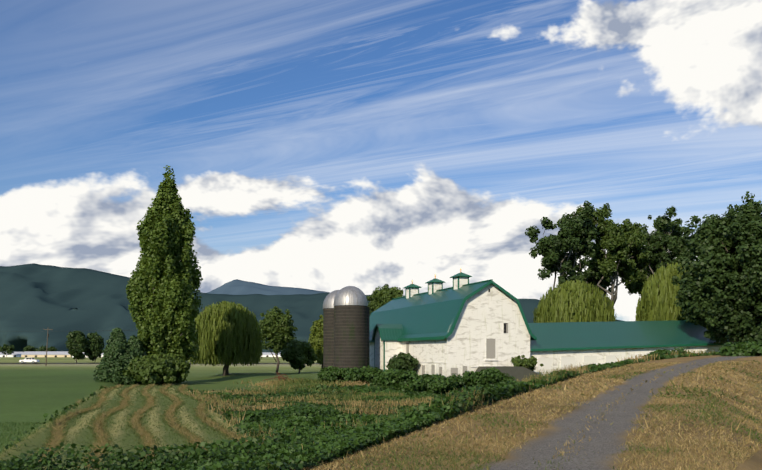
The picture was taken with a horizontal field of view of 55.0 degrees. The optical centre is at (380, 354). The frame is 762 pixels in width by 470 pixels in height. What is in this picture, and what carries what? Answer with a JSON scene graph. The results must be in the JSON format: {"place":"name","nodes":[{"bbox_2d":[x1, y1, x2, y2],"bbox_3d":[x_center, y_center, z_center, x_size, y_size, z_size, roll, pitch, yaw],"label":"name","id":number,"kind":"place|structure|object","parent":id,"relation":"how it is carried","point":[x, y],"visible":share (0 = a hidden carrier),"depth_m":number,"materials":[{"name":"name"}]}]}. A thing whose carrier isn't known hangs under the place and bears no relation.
{"place":"outdoors","nodes":[
{"label":"outdoors","id":0,"kind":"place"},
{"bbox_2d":[19,358,39,362],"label":"car","id":1,"kind":"object","parent":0,"point":[26,360],"visible":1,"depth_m":236.00,"materials":[{"name":"white paint"}]},
{"bbox_2d":[207,279,329,294],"bbox_3d":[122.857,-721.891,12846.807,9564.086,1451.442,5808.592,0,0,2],"label":"mountain","id":2,"kind":"structure","parent":0,"point":[236,287],"depth_m":13567.39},
{"bbox_2d":[0,263,621,353],"bbox_3d":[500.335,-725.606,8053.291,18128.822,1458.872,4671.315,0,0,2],"label":"mountain","id":3,"kind":"structure","parent":0,"point":[37,299],"depth_m":7819.12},
{"bbox_2d":[0,355,761,469],"bbox_3d":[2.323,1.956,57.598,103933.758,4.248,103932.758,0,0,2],"label":"ground","id":4,"kind":"structure","parent":0,"point":[30,392],"depth_m":29.64,"materials":[{"name":"green plant"}]},
{"bbox_2d":[0,344,14,356],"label":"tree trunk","id":5,"kind":"object","parent":4,"relation":"on","point":[8,349],"visible":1,"depth_m":1042.36,"materials":[{"name":"green plant"}]},
{"bbox_2d":[0,352,22,356],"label":"farm building","id":6,"kind":"structure","parent":4,"relation":"on","point":[16,354],"depth_m":1066.59,"materials":[{"name":"white paint"}]},
{"bbox_2d":[22,345,35,351],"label":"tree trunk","id":7,"kind":"object","parent":4,"relation":"on","point":[28,348],"visible":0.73,"depth_m":1112.84,"materials":[{"name":"green plant"}]},
{"bbox_2d":[35,345,49,350],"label":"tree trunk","id":8,"kind":"object","parent":4,"relation":"on","point":[42,348],"visible":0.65,"depth_m":1057.09,"materials":[{"name":"green plant"}]},
{"bbox_2d":[21,351,71,356],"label":"farm building","id":9,"kind":"structure","parent":4,"relation":"on","point":[43,354],"depth_m":1023.82,"materials":[{"name":"beige"}]},
{"bbox_2d":[47,346,56,350],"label":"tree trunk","id":10,"kind":"object","parent":4,"relation":"on","point":[51,348],"visible":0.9,"depth_m":1343.06,"materials":[{"name":"green plant"}]},
{"bbox_2d":[65,330,88,362],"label":"tree","id":11,"kind":"object","parent":4,"relation":"on","point":[77,344],"visible":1,"depth_m":331.37,"materials":[{"name":"green plant"}]},
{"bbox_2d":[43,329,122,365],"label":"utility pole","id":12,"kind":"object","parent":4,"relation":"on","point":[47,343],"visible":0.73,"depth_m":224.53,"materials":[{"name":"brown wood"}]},
{"bbox_2d":[84,332,104,362],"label":"tree","id":13,"kind":"object","parent":4,"relation":"on","point":[95,346],"visible":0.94,"depth_m":336.27,"materials":[{"name":"green plant"}]},
{"bbox_2d":[93,328,142,384],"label":"cedar tree","id":14,"kind":"object","parent":4,"relation":"on","point":[113,360],"visible":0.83,"depth_m":98.22,"materials":[{"name":"green plant"}]},
{"bbox_2d":[118,335,144,384],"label":"cedar tree","id":15,"kind":"object","parent":4,"relation":"on","point":[134,348],"visible":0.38,"depth_m":99.76,"materials":[{"name":"green plant"}]},
{"bbox_2d":[122,352,190,384],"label":"shrub","id":16,"kind":"object","parent":4,"relation":"on","point":[162,368],"visible":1,"depth_m":95.56,"materials":[{"name":"green plant"}]},
{"bbox_2d":[125,165,202,383],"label":"poplar tree","id":17,"kind":"object","parent":4,"relation":"on","point":[164,283],"visible":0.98,"depth_m":101.97,"materials":[{"name":"green plant"}]},
{"bbox_2d":[0,414,345,455],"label":"grass blades","id":18,"kind":"object","parent":4,"relation":"on","point":[10,434],"depth_m":35.44,"materials":[{"name":"green plant"}]},
{"bbox_2d":[189,301,262,375],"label":"willow tree","id":19,"kind":"object","parent":4,"relation":"on","point":[229,333],"visible":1,"depth_m":124.20,"materials":[{"name":"green plant"}]},
{"bbox_2d":[261,352,280,356],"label":"farm building","id":20,"kind":"structure","parent":4,"relation":"on","point":[266,354],"depth_m":1147.60,"materials":[{"name":"white paint"}]},
{"bbox_2d":[265,374,287,379],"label":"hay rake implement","id":21,"kind":"object","parent":4,"relation":"on","point":[278,377],"visible":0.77,"depth_m":91.44,"materials":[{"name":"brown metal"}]},
{"bbox_2d":[258,306,297,372],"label":"tree","id":22,"kind":"object","parent":4,"relation":"on","point":[277,327],"visible":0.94,"depth_m":149.11,"materials":[{"name":"green plant"}]},
{"bbox_2d":[279,339,317,372],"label":"tree","id":23,"kind":"object","parent":4,"relation":"on","point":[297,354],"visible":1,"depth_m":133.48,"materials":[{"name":"green plant"}]},
{"bbox_2d":[308,315,322,367],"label":"tree","id":24,"kind":"object","parent":4,"relation":"on","point":[316,336],"visible":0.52,"depth_m":168.22,"materials":[{"name":"green plant"}]},
{"bbox_2d":[323,290,338,367],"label":"silo","id":25,"kind":"object","parent":4,"relation":"on","point":[328,333],"visible":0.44,"depth_m":98.55,"materials":[{"name":"concrete"}]},
{"bbox_2d":[317,366,352,382],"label":"shrub","id":26,"kind":"object","parent":4,"relation":"on","point":[330,374],"visible":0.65,"depth_m":86.70,"materials":[{"name":"green plant"}]},
{"bbox_2d":[333,286,369,369],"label":"silo","id":27,"kind":"object","parent":4,"relation":"on","point":[351,329],"visible":0.94,"depth_m":92.70,"materials":[{"name":"concrete"}]},
{"bbox_2d":[0,349,718,469],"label":"tall grass","id":28,"kind":"structure","parent":4,"relation":"on","point":[100,432],"depth_m":42.62,"materials":[{"name":"plant"}]},
{"bbox_2d":[0,352,720,469],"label":"bramble leaves","id":29,"kind":"object","parent":4,"relation":"on","point":[283,450],"visible":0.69,"depth_m":21.61,"materials":[{"name":"green plant"}]},
{"bbox_2d":[343,365,383,384],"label":"bush","id":30,"kind":"object","parent":4,"relation":"on","point":[365,374],"visible":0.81,"depth_m":82.53,"materials":[{"name":"green plant"}]},
{"bbox_2d":[366,284,404,314],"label":"tree","id":31,"kind":"object","parent":4,"relation":"on","point":[377,299],"visible":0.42,"depth_m":147.23,"materials":[{"name":"green plant"}]},
{"bbox_2d":[375,328,401,368],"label":"barn wing walls","id":32,"kind":"structure","parent":4,"relation":"on","point":[392,348],"depth_m":96.83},
{"bbox_2d":[371,324,384,370],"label":"barn trim","id":33,"kind":"structure","parent":32,"relation":"attached to","point":[383,347],"depth_m":96.20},
{"bbox_2d":[372,324,402,340],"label":"shed roof","id":34,"kind":"structure","parent":32,"relation":"on","point":[390,332],"depth_m":97.06,"materials":[{"name":"green metal"}]},
{"bbox_2d":[373,368,418,385],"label":"bush","id":35,"kind":"object","parent":4,"relation":"on","point":[389,377],"visible":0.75,"depth_m":78.89,"materials":[{"name":"green plant"}]},
{"bbox_2d":[386,352,418,370],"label":"shrub","id":36,"kind":"object","parent":4,"relation":"on","point":[405,361],"visible":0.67,"depth_m":90.49,"materials":[{"name":"green plant"}]},
{"bbox_2d":[401,373,462,393],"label":"bush","id":37,"kind":"object","parent":4,"relation":"on","point":[437,383],"visible":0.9,"depth_m":72.21,"materials":[{"name":"green plant"}]},
{"bbox_2d":[370,277,529,376],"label":"barn walls","id":38,"kind":"structure","parent":4,"relation":"on","point":[484,314],"depth_m":86.11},
{"bbox_2d":[370,280,532,339],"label":"barn roof","id":39,"kind":"structure","parent":38,"relation":"on","point":[426,315],"depth_m":93.58,"materials":[{"name":"teal metal"}]},
{"bbox_2d":[370,279,536,342],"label":"roof trim","id":40,"kind":"structure","parent":39,"relation":"attached to","point":[461,308],"depth_m":86.30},
{"bbox_2d":[406,324,507,375],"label":"windows","id":41,"kind":"structure","parent":38,"relation":"attached to","point":[490,348],"depth_m":85.94,"materials":[{"name":"grey glass"}]},
{"bbox_2d":[406,322,508,375],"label":"window frames","id":42,"kind":"structure","parent":38,"relation":"attached to","point":[495,359],"depth_m":86.10,"materials":[{"name":"white wood"}]},
{"bbox_2d":[459,367,514,387],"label":"bush","id":43,"kind":"object","parent":4,"relation":"on","point":[488,376],"visible":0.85,"depth_m":74.77,"materials":[{"name":"green plant"}]},
{"bbox_2d":[474,366,538,381],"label":"barn ramp","id":44,"kind":"structure","parent":4,"relation":"on","point":[519,373],"depth_m":82.49,"materials":[{"name":"grey concrete"}]},
{"bbox_2d":[268,359,761,469],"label":"dike grass blades","id":45,"kind":"object","parent":4,"relation":"on","point":[704,373],"depth_m":19.06,"materials":[{"name":"brown plant"}]},
{"bbox_2d":[510,355,543,370],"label":"shrub","id":46,"kind":"object","parent":4,"relation":"on","point":[531,362],"visible":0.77,"depth_m":84.59,"materials":[{"name":"green plant"}]},
{"bbox_2d":[525,200,596,287],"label":"tree","id":47,"kind":"object","parent":4,"relation":"on","point":[573,226],"visible":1,"depth_m":125.27,"materials":[{"name":"green plant"}]},
{"bbox_2d":[532,279,616,322],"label":"willow tree","id":48,"kind":"object","parent":4,"relation":"on","point":[573,301],"visible":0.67,"depth_m":112.69,"materials":[{"name":"green plant"}]},
{"bbox_2d":[559,237,610,295],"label":"tree","id":49,"kind":"object","parent":4,"relation":"on","point":[589,275],"visible":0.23,"depth_m":146.51,"materials":[{"name":"green plant"}]},
{"bbox_2d":[576,203,649,303],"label":"tree","id":50,"kind":"object","parent":4,"relation":"on","point":[619,242],"visible":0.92,"depth_m":128.96,"materials":[{"name":"green plant"}]},
{"bbox_2d":[530,345,722,373],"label":"shed walls","id":51,"kind":"structure","parent":4,"relation":"on","point":[556,355],"depth_m":92.06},
{"bbox_2d":[538,352,700,369],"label":"windows","id":52,"kind":"structure","parent":51,"relation":"attached to","point":[547,363],"depth_m":90.58,"materials":[{"name":"white glass"}]},
{"bbox_2d":[528,320,719,348],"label":"shed roof","id":53,"kind":"structure","parent":51,"relation":"on","point":[594,334],"depth_m":96.50,"materials":[{"name":"teal metal"}]},
{"bbox_2d":[530,324,723,350],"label":"roof fascia","id":54,"kind":"structure","parent":53,"relation":"attached to","point":[585,348],"depth_m":92.46,"materials":[{"name":"wood"}]},
{"bbox_2d":[537,351,718,369],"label":"window frames","id":55,"kind":"structure","parent":51,"relation":"attached to","point":[595,355],"depth_m":91.11,"materials":[{"name":"white wood"}]},
{"bbox_2d":[620,215,683,295],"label":"tree","id":56,"kind":"object","parent":4,"relation":"on","point":[633,285],"visible":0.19,"depth_m":147.51,"materials":[{"name":"green plant"}]},
{"bbox_2d":[629,206,695,277],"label":"tree","id":57,"kind":"object","parent":4,"relation":"on","point":[665,241],"visible":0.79,"depth_m":131.67,"materials":[{"name":"green plant"}]},
{"bbox_2d":[644,347,691,355],"bbox_3d":[24.713,0.363,62.804,4.048,2.046,4.077,0,0,2],"label":"shrub","id":58,"kind":"object","parent":4,"relation":"on","point":[665,351],"visible":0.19,"depth_m":61.91,"materials":[{"name":"green plant"}]},
{"bbox_2d":[635,262,709,328],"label":"willow tree","id":59,"kind":"object","parent":4,"relation":"on","point":[657,298],"visible":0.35,"depth_m":107.83,"materials":[{"name":"green plant"}]},
{"bbox_2d":[671,191,761,344],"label":"maple tree","id":60,"kind":"object","parent":4,"relation":"on","point":[719,292],"visible":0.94,"depth_m":91.29,"materials":[{"name":"green plant"}]},
{"bbox_2d":[719,339,761,355],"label":"shrub","id":61,"kind":"object","parent":4,"relation":"on","point":[747,348],"visible":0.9,"depth_m":59.92,"materials":[{"name":"green plant"}]},
{"bbox_2d":[0,0,761,320],"label":"sky","id":62,"kind":"structure","parent":0,"point":[319,145],"materials":[{"name":"blue"}]},
{"bbox_2d":[404,284,421,298],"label":"cupola","id":63,"kind":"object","parent":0,"point":[413,286],"depth_m":107.07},
{"bbox_2d":[426,278,444,294],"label":"cupola","id":64,"kind":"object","parent":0,"point":[435,280],"depth_m":99.52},
{"bbox_2d":[450,272,471,289],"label":"cupola","id":65,"kind":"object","parent":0,"point":[460,274],"depth_m":92.23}
]}

